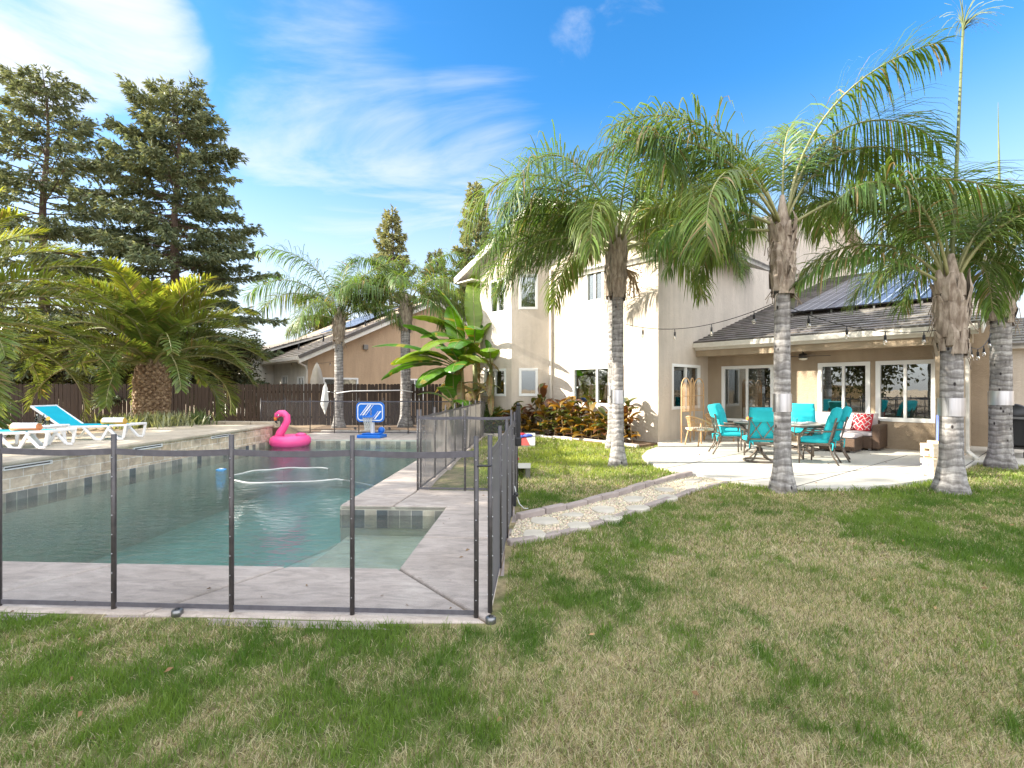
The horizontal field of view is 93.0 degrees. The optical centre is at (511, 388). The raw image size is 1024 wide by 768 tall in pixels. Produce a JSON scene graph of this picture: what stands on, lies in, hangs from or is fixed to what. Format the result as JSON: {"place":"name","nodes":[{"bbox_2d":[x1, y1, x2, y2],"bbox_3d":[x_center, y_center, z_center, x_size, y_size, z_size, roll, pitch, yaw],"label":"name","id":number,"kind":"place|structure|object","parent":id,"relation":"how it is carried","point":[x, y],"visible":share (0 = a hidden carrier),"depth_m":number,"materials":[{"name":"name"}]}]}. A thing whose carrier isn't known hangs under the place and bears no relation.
{"place":"outdoors","nodes":[
{"label":"outdoors","id":0,"kind":"place"},
{"bbox_2d":[2,425,254,458],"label":"raised terrace","id":1,"kind":"structure","parent":0,"point":[85,440],"depth_m":10.90,"materials":[{"name":"concrete"}]},
{"bbox_2d":[0,428,76,448],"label":"sun lounger","id":2,"kind":"object","parent":1,"relation":"on","point":[32,438],"visible":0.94,"depth_m":8.65,"materials":[{"name":"white plastic"}]},
{"bbox_2d":[9,423,42,430],"bbox_3d":[-8.720,0.685,8.717,0.440,0.143,0.151,0,0,-8],"label":"rolled towel","id":3,"kind":"object","parent":2,"relation":"on","point":[25,427],"visible":1,"depth_m":8.67,"materials":[{"name":"white fabric"}]},
{"bbox_2d":[15,424,69,443],"bbox_3d":[-9.250,0.895,9.550,0.740,0.366,0.440,0,0,0],"label":"side table","id":4,"kind":"object","parent":1,"relation":"on","point":[50,426],"visible":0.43,"depth_m":9.46,"materials":[{"name":"white plastic"}]},
{"bbox_2d":[30,405,146,439],"bbox_3d":[-9.019,0.719,10.397,1.944,0.730,0.628,0,0,-2],"label":"sun lounger","id":5,"kind":"object","parent":1,"relation":"on","point":[56,414],"visible":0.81,"depth_m":10.29,"materials":[{"name":"white plastic"}]},
{"bbox_2d":[100,417,126,423],"bbox_3d":[-8.420,0.685,10.277,0.440,0.143,0.151,0,0,-8],"label":"rolled towel","id":6,"kind":"object","parent":5,"relation":"on","point":[121,420],"visible":0.99,"depth_m":10.22,"materials":[{"name":"white fabric"}]},
{"bbox_2d":[0,433,508,623],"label":"pool deck","id":7,"kind":"structure","parent":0,"point":[435,571],"depth_m":3.88,"materials":[{"name":"concrete"}]},
{"bbox_2d":[0,433,478,617],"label":"pool fence","id":8,"kind":"object","parent":7,"relation":"on","point":[114,451],"visible":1,"depth_m":3.35,"materials":[{"name":"metal"}]},
{"bbox_2d":[356,402,386,438],"bbox_3d":[-4.433,0.983,15.173,0.920,1.115,0.678,0,0,8],"label":"basketball hoop","id":9,"kind":"object","parent":7,"relation":"on","point":[372,413],"visible":1,"depth_m":15.16,"materials":[{"name":"blue plastic"}]},
{"bbox_2d":[260,398,483,432],"bbox_3d":[-4.856,0.930,16.730,7.783,1.220,0.086,0,0,3],"label":"pool fence","id":10,"kind":"object","parent":7,"relation":"on","point":[358,401],"visible":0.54,"depth_m":16.77,"materials":[{"name":"metal"}]},
{"bbox_2d":[419,398,484,486],"bbox_3d":[-1.146,0.930,11.919,0.067,1.220,8.972,0,0,3],"label":"pool fence","id":11,"kind":"object","parent":7,"relation":"on","point":[441,435],"visible":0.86,"depth_m":9.33,"materials":[{"name":"fabric"}]},
{"bbox_2d":[417,410,512,490],"bbox_3d":[-0.718,0.930,7.321,1.453,1.220,0.042,0,0,3],"label":"pool fence","id":12,"kind":"object","parent":7,"relation":"on","point":[464,417],"visible":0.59,"depth_m":7.32,"materials":[{"name":"metal"}]},
{"bbox_2d":[487,402,521,612],"bbox_3d":[-0.003,0.865,5.292,0.118,1.350,3.932,0,0,3],"label":"pool fence","id":13,"kind":"object","parent":7,"relation":"on","point":[502,458],"visible":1,"depth_m":4.16,"materials":[{"name":"metal"}]},
{"bbox_2d":[11,454,1020,767],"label":"leaf litter","id":14,"kind":"object","parent":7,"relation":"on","point":[589,634],"visible":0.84,"depth_m":2.96,"materials":[{"name":"brown plant"}]},
{"bbox_2d":[320,382,328,412],"bbox_3d":[-7.215,0.371,18.645,0.327,1.238,0.130,0,0,0],"label":"skimmer net","id":15,"kind":"object","parent":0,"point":[324,397],"visible":1,"depth_m":18.65,"materials":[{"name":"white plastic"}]},
{"bbox_2d":[10,400,656,622],"bbox_3d":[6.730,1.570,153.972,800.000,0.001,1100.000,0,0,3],"label":"ground","id":16,"kind":"structure","parent":0,"point":[307,422],"depth_m":23.84,"materials":[{"name":"brown soil"}]},
{"bbox_2d":[0,298,123,399],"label":"leafy tree","id":17,"kind":"object","parent":16,"relation":"on","point":[59,377],"visible":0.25,"depth_m":21.02,"materials":[{"name":"green plant"}]},
{"bbox_2d":[0,63,161,415],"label":"conifer","id":18,"kind":"object","parent":16,"relation":"on","point":[65,169],"visible":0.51,"depth_m":22.70,"materials":[{"name":"green plant"}]},
{"bbox_2d":[54,309,189,401],"bbox_3d":[-17.693,-0.966,22.156,6.668,5.222,4.061,0,0,0],"label":"leafy tree","id":19,"kind":"object","parent":16,"relation":"on","point":[127,377],"visible":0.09,"depth_m":21.48,"materials":[{"name":"green plant"}]},
{"bbox_2d":[2,424,273,513],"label":"raised pool wall","id":20,"kind":"structure","parent":16,"relation":"on","point":[28,476],"depth_m":8.71,"materials":[{"name":"stone"}]},
{"bbox_2d":[23,70,289,409],"bbox_3d":[-16.799,-6.588,24.160,10.926,16.707,10.554,0,0,0],"label":"conifer","id":21,"kind":"object","parent":16,"relation":"on","point":[195,131],"visible":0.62,"depth_m":22.91,"materials":[{"name":"green plant"}]},
{"bbox_2d":[2,422,330,442],"bbox_3d":[-15.450,1.346,8.750,17.100,0.487,25.500,0,0,0],"label":"garden bed","id":22,"kind":"object","parent":16,"relation":"on","point":[293,429],"visible":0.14,"depth_m":13.97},
{"bbox_2d":[0,186,151,436],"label":"canary palm","id":23,"kind":"object","parent":22,"relation":"on","point":[34,323],"visible":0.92,"depth_m":12.58,"materials":[{"name":"green plant"}]},
{"bbox_2d":[2,255,271,420],"bbox_3d":[-11.426,-1.083,15.469,6.479,5.285,6.395,0,0,0],"label":"canary palm","id":24,"kind":"object","parent":22,"relation":"on","point":[164,313],"visible":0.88,"depth_m":14.78,"materials":[{"name":"green plant"}]},
{"bbox_2d":[94,410,215,429],"bbox_3d":[-10.351,0.883,14.099,3.337,0.554,2.277,0,0,18],"label":"strap leaf plant","id":25,"kind":"object","parent":22,"relation":"on","point":[157,419],"visible":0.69,"depth_m":13.80,"materials":[{"name":"green plant"}]},
{"bbox_2d":[178,407,221,424],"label":"strap leaf plant","id":26,"kind":"object","parent":22,"relation":"on","point":[201,416],"visible":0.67,"depth_m":14.88,"materials":[{"name":"green plant"}]},
{"bbox_2d":[0,383,441,424],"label":"wooden fence","id":27,"kind":"object","parent":22,"relation":"on","point":[68,397],"visible":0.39,"depth_m":20.16,"materials":[{"name":"brown wood"}]},
{"bbox_2d":[2,439,419,567],"bbox_3d":[-6.145,2.300,9.668,8.300,1.480,10.490,0,0,3],"label":"pool basin","id":28,"kind":"object","parent":16,"relation":"in","point":[285,502],"visible":0.15,"depth_m":9.92,"materials":[{"name":"paint"}]},
{"bbox_2d":[2,443,438,567],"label":"pool water","id":29,"kind":"structure","parent":28,"relation":"in","point":[169,470],"depth_m":7.38,"materials":[{"name":"teal liquid"}]},
{"bbox_2d":[269,410,310,447],"bbox_3d":[-6.481,1.165,14.216,1.140,1.062,1.140,0,0,-4],"label":"flamingo float","id":30,"kind":"object","parent":29,"relation":"on","point":[280,438],"visible":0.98,"depth_m":14.01,"materials":[{"name":"pink plastic"}]},
{"bbox_2d":[234,467,374,486],"bbox_3d":[-4.026,1.782,9.193,2.607,0.294,1.721,0,0,26],"label":"cleaner hose","id":31,"kind":"object","parent":29,"relation":"on","point":[292,481],"visible":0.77,"depth_m":8.91,"materials":[{"name":"white plastic"}]},
{"bbox_2d":[302,441,442,528],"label":"waterline tiles","id":32,"kind":"object","parent":28,"relation":"attached to","point":[370,519],"visible":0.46,"depth_m":6.40,"materials":[{"name":"grey tile"}]},
{"bbox_2d":[309,506,445,570],"bbox_3d":[-1.952,2.300,5.322,2.120,1.480,2.240,0,0,3],"label":"pool shelf","id":33,"kind":"object","parent":28,"relation":"attached to","point":[388,548],"visible":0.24,"depth_m":5.97,"materials":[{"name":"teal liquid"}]},
{"bbox_2d":[172,329,279,399],"bbox_3d":[-13.825,-0.690,22.780,5.615,4.670,3.832,0,0,0],"label":"leafy tree","id":34,"kind":"object","parent":16,"relation":"on","point":[234,370],"visible":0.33,"depth_m":22.17,"materials":[{"name":"green plant"}]},
{"bbox_2d":[0,506,515,629],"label":"deck border","id":35,"kind":"object","parent":16,"relation":"on","point":[370,623],"visible":0.14,"depth_m":3.24,"materials":[{"name":"concrete"}]},
{"bbox_2d":[225,331,332,415],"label":"neighbour house","id":36,"kind":"structure","parent":16,"relation":"on","point":[268,370],"depth_m":27.04,"materials":[{"name":"white paint"}]},
{"bbox_2d":[310,363,323,390],"bbox_3d":[-8.750,0.190,21.800,0.479,2.700,0.479,0,0,23],"label":"patio umbrella","id":37,"kind":"object","parent":16,"relation":"on","point":[316,377],"visible":0.62,"depth_m":21.66,"materials":[{"name":"beige fabric"}]},
{"bbox_2d":[237,239,421,427],"bbox_3d":[-7.107,-2.035,19.246,6.327,7.249,5.437,0,0,37],"label":"queen palm","id":38,"kind":"object","parent":16,"relation":"on","point":[338,325],"visible":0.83,"depth_m":18.90,"materials":[{"name":"green plant"}]},
{"bbox_2d":[303,422,419,431],"bbox_3d":[-2.905,1.560,19.314,9.820,0.060,4.950,0,0,3],"label":"mulch bed","id":39,"kind":"object","parent":16,"relation":"on","point":[361,428],"visible":0.07,"depth_m":18.59,"materials":[{"name":"brown soil"}]},
{"bbox_2d":[324,248,469,426],"bbox_3d":[-4.174,-2.116,18.781,6.647,7.412,4.519,0,0,0],"label":"queen palm","id":40,"kind":"object","parent":39,"relation":"on","point":[367,284],"visible":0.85,"depth_m":19.14,"materials":[{"name":"green plant"}]},
{"bbox_2d":[372,306,487,404],"bbox_3d":[-2.751,-0.699,16.668,4.126,4.585,2.671,0,0,0],"label":"banana plant","id":41,"kind":"object","parent":39,"relation":"on","point":[417,359],"visible":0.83,"depth_m":16.57,"materials":[{"name":"green plant"}]},
{"bbox_2d":[412,275,498,402],"bbox_3d":[-1.887,-1.322,17.190,3.348,5.830,2.696,0,0,0],"label":"banana plant","id":42,"kind":"object","parent":39,"relation":"on","point":[475,329],"visible":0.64,"depth_m":17.45,"materials":[{"name":"green plant"}]},
{"bbox_2d":[442,383,479,410],"bbox_3d":[-2.033,0.655,20.549,1.828,1.769,0.154,0,0,5],"label":"wooden fence","id":43,"kind":"object","parent":39,"relation":"on","point":[470,385],"visible":0.1,"depth_m":20.51,"materials":[{"name":"brown wood"}]},
{"bbox_2d":[449,339,501,431],"bbox_3d":[-0.965,-0.524,16.928,2.381,4.234,2.476,0,0,0],"label":"banana plant","id":44,"kind":"object","parent":39,"relation":"on","point":[489,351],"visible":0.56,"depth_m":16.61,"materials":[{"name":"green plant"}]},
{"bbox_2d":[261,301,479,420],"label":"neighbour house","id":45,"kind":"structure","parent":16,"relation":"on","point":[365,362],"depth_m":25.62,"materials":[{"name":"paint"}]},
{"bbox_2d":[323,377,357,400],"bbox_3d":[-8.576,0.065,24.325,1.810,1.210,0.127,0,0,-42],"label":"window","id":46,"kind":"structure","parent":45,"relation":"in","point":[328,380],"depth_m":24.52,"materials":[{"name":"white plastic"}]},
{"bbox_2d":[366,203,418,313],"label":"conifer","id":47,"kind":"object","parent":16,"relation":"on","point":[387,243],"visible":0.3,"depth_m":39.58,"materials":[{"name":"green plant"}]},
{"bbox_2d":[417,248,451,301],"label":"conifer","id":48,"kind":"object","parent":16,"relation":"on","point":[439,252],"visible":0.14,"depth_m":39.64,"materials":[{"name":"green plant"}]},
{"bbox_2d":[418,371,483,408],"bbox_3d":[-2.052,0.466,16.192,2.260,2.263,1.760,0,0,0],"label":"banana plant","id":49,"kind":"object","parent":16,"relation":"on","point":[449,388],"visible":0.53,"depth_m":16.22,"materials":[{"name":"green plant"}]},
{"bbox_2d":[448,181,493,313],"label":"conifer","id":50,"kind":"object","parent":16,"relation":"on","point":[468,249],"visible":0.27,"depth_m":41.33,"materials":[{"name":"green plant"}]},
{"bbox_2d":[485,432,656,446],"bbox_3d":[1.133,1.545,15.647,7.255,0.070,1.682,0,0,38],"label":"flower bed","id":51,"kind":"object","parent":16,"relation":"on","point":[643,444],"visible":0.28,"depth_m":14.12,"materials":[{"name":"brown soil"}]},
{"bbox_2d":[484,406,505,432],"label":"shrub","id":52,"kind":"object","parent":51,"relation":"on","point":[487,425],"visible":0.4,"depth_m":16.23,"materials":[{"name":"green plant"}]},
{"bbox_2d":[511,404,536,432],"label":"canna plant","id":53,"kind":"object","parent":51,"relation":"on","point":[526,426],"visible":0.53,"depth_m":15.95,"materials":[{"name":"brown plant"}]},
{"bbox_2d":[522,397,545,432],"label":"canna plant","id":54,"kind":"object","parent":51,"relation":"on","point":[526,411],"visible":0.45,"depth_m":16.22,"materials":[{"name":"green plant"}]},
{"bbox_2d":[525,383,554,433],"bbox_3d":[0.970,0.667,15.997,0.820,1.707,0.785,0,0,44],"label":"canna plant","id":55,"kind":"object","parent":51,"relation":"on","point":[542,391],"visible":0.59,"depth_m":15.98,"materials":[{"name":"brown plant"}]},
{"bbox_2d":[530,398,555,434],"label":"canna plant","id":56,"kind":"object","parent":51,"relation":"on","point":[544,410],"visible":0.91,"depth_m":15.50,"materials":[{"name":"brown plant"}]},
{"bbox_2d":[542,398,570,435],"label":"canna plant","id":57,"kind":"object","parent":51,"relation":"on","point":[558,417],"visible":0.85,"depth_m":15.20,"materials":[{"name":"orange plant"}]},
{"bbox_2d":[560,401,585,436],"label":"canna plant","id":58,"kind":"object","parent":51,"relation":"on","point":[568,408],"visible":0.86,"depth_m":14.62,"materials":[{"name":"orange plant"}]},
{"bbox_2d":[568,402,599,438],"bbox_3d":[2.167,0.955,14.409,1.008,1.135,1.047,0,0,0],"label":"canna plant","id":59,"kind":"object","parent":51,"relation":"on","point":[586,424],"visible":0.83,"depth_m":14.40,"materials":[{"name":"orange plant"}]},
{"bbox_2d":[570,396,599,437],"bbox_3d":[2.238,0.872,14.881,1.091,1.318,0.942,0,0,0],"label":"canna plant","id":60,"kind":"object","parent":51,"relation":"on","point":[588,403],"visible":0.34,"depth_m":14.84,"materials":[{"name":"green plant"}]},
{"bbox_2d":[580,408,607,439],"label":"canna plant","id":61,"kind":"object","parent":51,"relation":"on","point":[594,418],"visible":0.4,"depth_m":14.17,"materials":[{"name":"orange plant"}]},
{"bbox_2d":[591,407,607,439],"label":"canna plant","id":62,"kind":"object","parent":51,"relation":"on","point":[603,419],"visible":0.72,"depth_m":13.76,"materials":[{"name":"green plant"}]},
{"bbox_2d":[624,397,640,442],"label":"canna plant","id":63,"kind":"object","parent":51,"relation":"on","point":[629,419],"visible":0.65,"depth_m":13.55,"materials":[{"name":"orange plant"}]},
{"bbox_2d":[454,197,1010,459],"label":"house","id":64,"kind":"structure","parent":16,"relation":"on","point":[893,382],"depth_m":14.74,"materials":[{"name":"beige paint"}]},
{"bbox_2d":[484,368,505,395],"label":"window","id":65,"kind":"structure","parent":64,"relation":"in","point":[499,379],"depth_m":17.12,"materials":[{"name":"white plastic"}]},
{"bbox_2d":[489,278,505,314],"bbox_3d":[-0.486,-3.235,17.088,0.092,1.210,0.890,0,0,-42],"label":"window","id":66,"kind":"structure","parent":64,"relation":"in","point":[501,306],"depth_m":17.20,"materials":[{"name":"white plastic"}]},
{"bbox_2d":[519,368,537,395],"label":"window","id":67,"kind":"structure","parent":64,"relation":"in","point":[520,369],"depth_m":16.51,"materials":[{"name":"white plastic"}]},
{"bbox_2d":[519,274,537,308],"bbox_3d":[0.559,-3.290,16.560,0.643,1.200,0.092,0,0,0],"label":"window","id":68,"kind":"structure","parent":64,"relation":"in","point":[536,282],"depth_m":16.51,"materials":[{"name":"white plastic"}]},
{"bbox_2d":[572,366,607,405],"bbox_3d":[2.649,-0.075,15.114,0.092,1.230,1.970,0,0,-42],"label":"window","id":69,"kind":"structure","parent":64,"relation":"in","point":[597,368],"depth_m":15.13,"materials":[{"name":"white plastic"}]},
{"bbox_2d":[585,263,603,303],"bbox_3d":[2.608,-3.265,15.186,0.127,1.150,0.730,0,0,-42],"label":"window","id":70,"kind":"structure","parent":64,"relation":"in","point":[596,278],"depth_m":15.17,"materials":[{"name":"white plastic"}]},
{"bbox_2d":[672,363,700,409],"bbox_3d":[5.214,-0.055,14.595,1.700,1.330,0.092,0,0,-42],"label":"window","id":71,"kind":"structure","parent":64,"relation":"in","point":[679,371],"depth_m":14.52,"materials":[{"name":"white plastic"}]},
{"bbox_2d":[721,365,773,436],"bbox_3d":[7.066,0.410,14.625,0.120,2.200,1.520,0,0,-42],"label":"sliding door","id":72,"kind":"structure","parent":64,"relation":"in","point":[747,367],"depth_m":14.62,"materials":[{"name":"white plastic"}]},
{"bbox_2d":[818,361,869,412],"bbox_3d":[8.735,0.055,12.812,0.092,1.490,1.170,0,0,-42],"label":"window","id":73,"kind":"structure","parent":64,"relation":"in","point":[867,363],"depth_m":12.79,"materials":[{"name":"white plastic"}]},
{"bbox_2d":[875,359,934,422],"bbox_3d":[9.597,0.065,11.867,0.092,1.510,1.170,0,0,-42],"label":"window","id":74,"kind":"structure","parent":64,"relation":"in","point":[878,364],"depth_m":11.85,"materials":[{"name":"white plastic"}]},
{"bbox_2d":[0,435,1023,767],"bbox_3d":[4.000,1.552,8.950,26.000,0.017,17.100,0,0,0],"label":"lawn","id":75,"kind":"structure","parent":0,"point":[452,476],"depth_m":2.77,"materials":[{"name":"plant"}]},
{"bbox_2d":[507,535,537,545],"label":"edging block","id":76,"kind":"structure","parent":75,"relation":"on","point":[510,541],"depth_m":4.86,"materials":[{"name":"concrete"}]},
{"bbox_2d":[518,433,534,447],"bbox_3d":[0.332,1.426,13.357,0.610,0.305,1.217,0,0,3],"label":"cornhole board","id":77,"kind":"object","parent":75,"relation":"on","point":[528,441],"visible":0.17,"depth_m":13.09,"materials":[{"name":"white paint"}]},
{"bbox_2d":[516,508,544,520],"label":"edging block","id":78,"kind":"structure","parent":75,"relation":"on","point":[523,515],"depth_m":5.73,"materials":[{"name":"concrete"}]},
{"bbox_2d":[542,503,565,513],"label":"edging block","id":79,"kind":"structure","parent":75,"relation":"on","point":[553,508],"depth_m":5.96,"materials":[{"name":"concrete"}]},
{"bbox_2d":[450,118,776,466],"bbox_3d":[2.072,-1.565,9.796,5.837,6.309,5.749,0,0,29],"label":"queen palm","id":80,"kind":"object","parent":75,"relation":"on","point":[616,245],"visible":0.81,"depth_m":9.45,"materials":[{"name":"plant"}]},
{"bbox_2d":[504,180,753,448],"bbox_3d":[2.947,-1.910,12.175,5.649,7.000,5.158,0,0,-36],"label":"queen palm","id":81,"kind":"object","parent":75,"relation":"on","point":[609,389],"visible":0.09,"depth_m":12.37,"materials":[{"name":"plant"}]},
{"bbox_2d":[577,15,1023,493],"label":"queen palm","id":82,"kind":"object","parent":75,"relation":"on","point":[782,229],"visible":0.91,"depth_m":7.24,"materials":[{"name":"plant"}]},
{"bbox_2d":[626,304,770,339],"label":"string lights","id":83,"kind":"object","parent":82,"relation":"hanging from","point":[711,329],"visible":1,"depth_m":8.16,"materials":[{"name":"black plastic"}]},
{"bbox_2d":[761,0,1023,495],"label":"queen palm","id":84,"kind":"object","parent":75,"relation":"on","point":[952,288],"visible":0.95,"depth_m":7.21,"materials":[{"name":"plant"}]},
{"bbox_2d":[791,308,935,344],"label":"string lights","id":85,"kind":"object","parent":84,"relation":"hanging from","point":[885,335],"visible":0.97,"depth_m":7.34,"materials":[{"name":"black plastic"}]},
{"bbox_2d":[840,107,1023,469],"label":"queen palm","id":86,"kind":"object","parent":75,"relation":"on","point":[1000,404],"visible":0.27,"depth_m":9.31,"materials":[{"name":"plant"}]},
{"bbox_2d":[0,0,1023,493],"label":"sky","id":87,"kind":"structure","parent":0,"point":[341,111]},
{"bbox_2d":[507,475,721,544],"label":"gravel path","id":88,"kind":"structure","parent":0,"point":[577,518],"depth_m":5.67,"materials":[{"name":"beige gravel"}]},
{"bbox_2d":[523,529,545,541],"bbox_3d":[0.232,1.532,5.058,0.245,0.055,0.265,-1,1,0],"label":"stepping stone","id":89,"kind":"object","parent":88,"relation":"on","point":[539,533],"visible":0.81,"depth_m":5.04,"materials":[{"name":"grey stone"}]},
{"bbox_2d":[531,517,558,524],"bbox_3d":[0.374,1.532,5.557,0.321,0.056,0.291,-1,1,0],"label":"stepping stone","id":90,"kind":"object","parent":88,"relation":"on","point":[545,520],"visible":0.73,"depth_m":5.54,"materials":[{"name":"grey stone"}]},
{"bbox_2d":[567,521,590,531],"bbox_3d":[0.739,1.532,5.380,0.245,0.055,0.260,0,0,0],"label":"stepping stone","id":91,"kind":"object","parent":88,"relation":"on","point":[577,524],"visible":0.74,"depth_m":5.34,"materials":[{"name":"grey stone"}]},
{"bbox_2d":[642,435,1023,490],"bbox_3d":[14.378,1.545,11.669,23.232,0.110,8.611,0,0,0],"label":"patio","id":92,"kind":"structure","parent":0,"point":[736,467],"depth_m":9.66,"materials":[{"name":"concrete"}]},
{"bbox_2d":[681,378,703,442],"bbox_3d":[5.097,0.592,13.771,0.128,1.797,1.447,0,0,44],"label":"folding screen","id":93,"kind":"object","parent":92,"relation":"on","point":[692,395],"visible":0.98,"depth_m":13.81,"materials":[{"name":"wood"}]},
{"bbox_2d":[684,416,717,446],"bbox_3d":[4.908,1.102,12.735,0.665,0.784,0.689,0,0,-20],"label":"rattan chair","id":94,"kind":"object","parent":92,"relation":"on","point":[701,429],"visible":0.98,"depth_m":12.56,"materials":[{"name":"beige wicker"}]},
{"bbox_2d":[708,404,744,454],"bbox_3d":[4.902,0.935,11.163,0.712,1.126,0.641,0,0,12],"label":"patio chair","id":95,"kind":"object","parent":92,"relation":"on","point":[716,417],"visible":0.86,"depth_m":10.96,"materials":[{"name":"teal fabric"}]},
{"bbox_2d":[712,403,745,450],"bbox_3d":[5.382,0.935,12.091,0.712,1.126,0.645,0,0,35],"label":"patio chair","id":96,"kind":"object","parent":92,"relation":"on","point":[721,409],"visible":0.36,"depth_m":12.04,"materials":[{"name":"teal fabric"}]},
{"bbox_2d":[740,407,773,462],"bbox_3d":[5.047,0.929,9.888,0.634,1.113,0.744,0,0,12],"label":"patio chair","id":97,"kind":"object","parent":92,"relation":"on","point":[760,429],"visible":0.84,"depth_m":9.69,"materials":[{"name":"teal fabric"}]},
{"bbox_2d":[733,420,825,457],"bbox_3d":[6.020,1.137,11.000,1.020,0.743,1.750,0,0,-42],"label":"patio table","id":98,"kind":"object","parent":92,"relation":"on","point":[804,426],"visible":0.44,"depth_m":10.59,"materials":[{"name":"metal"}]},
{"bbox_2d":[791,403,821,450],"bbox_3d":[7.172,0.929,11.910,0.634,1.113,0.744,0,0,20],"label":"patio chair","id":99,"kind":"object","parent":92,"relation":"on","point":[803,412],"visible":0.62,"depth_m":12.02,"materials":[{"name":"teal fabric"}]},
{"bbox_2d":[798,407,842,465],"bbox_3d":[6.174,0.935,9.721,0.712,1.126,0.661,0,0,38],"label":"patio chair","id":100,"kind":"object","parent":92,"relation":"on","point":[830,428],"visible":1,"depth_m":9.50,"materials":[{"name":"teal fabric"}]},
{"bbox_2d":[811,406,851,462],"bbox_3d":[6.685,0.935,10.175,0.712,1.126,0.634,0,0,35],"label":"patio chair","id":101,"kind":"object","parent":92,"relation":"on","point":[846,414],"visible":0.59,"depth_m":9.87,"materials":[{"name":"teal fabric"}]},
{"bbox_2d":[819,432,862,452],"bbox_3d":[7.874,1.275,11.643,0.720,0.430,0.720,0,0,-42],"label":"wicker ottoman","id":102,"kind":"object","parent":92,"relation":"on","point":[853,442],"visible":0.58,"depth_m":11.30,"materials":[{"name":"brown wicker"}]},
{"bbox_2d":[804,412,886,450],"bbox_3d":[8.428,1.055,12.357,0.840,0.870,1.650,0,0,-42],"label":"wicker sofa","id":103,"kind":"object","parent":92,"relation":"on","point":[875,437],"visible":0.38,"depth_m":11.74,"materials":[{"name":"brown wicker"}]},
{"bbox_2d":[850,413,873,430],"bbox_3d":[8.630,0.829,11.994,0.231,0.421,0.440,0,0,-30],"label":"throw pillow","id":104,"kind":"object","parent":103,"relation":"on","point":[861,422],"visible":1,"depth_m":11.94,"materials":[{"name":"red fabric"}]},
{"bbox_2d":[1012,317,1023,405],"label":"side garage","id":105,"kind":"structure","parent":92,"relation":"on","point":[1018,359],"depth_m":13.09,"materials":[{"name":"beige paint"}]},
{"bbox_2d":[1013,404,1023,457],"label":"gas grill","id":106,"kind":"object","parent":92,"relation":"on","point":[1018,426],"visible":0.25,"depth_m":10.51,"materials":[{"name":"grey metal"}]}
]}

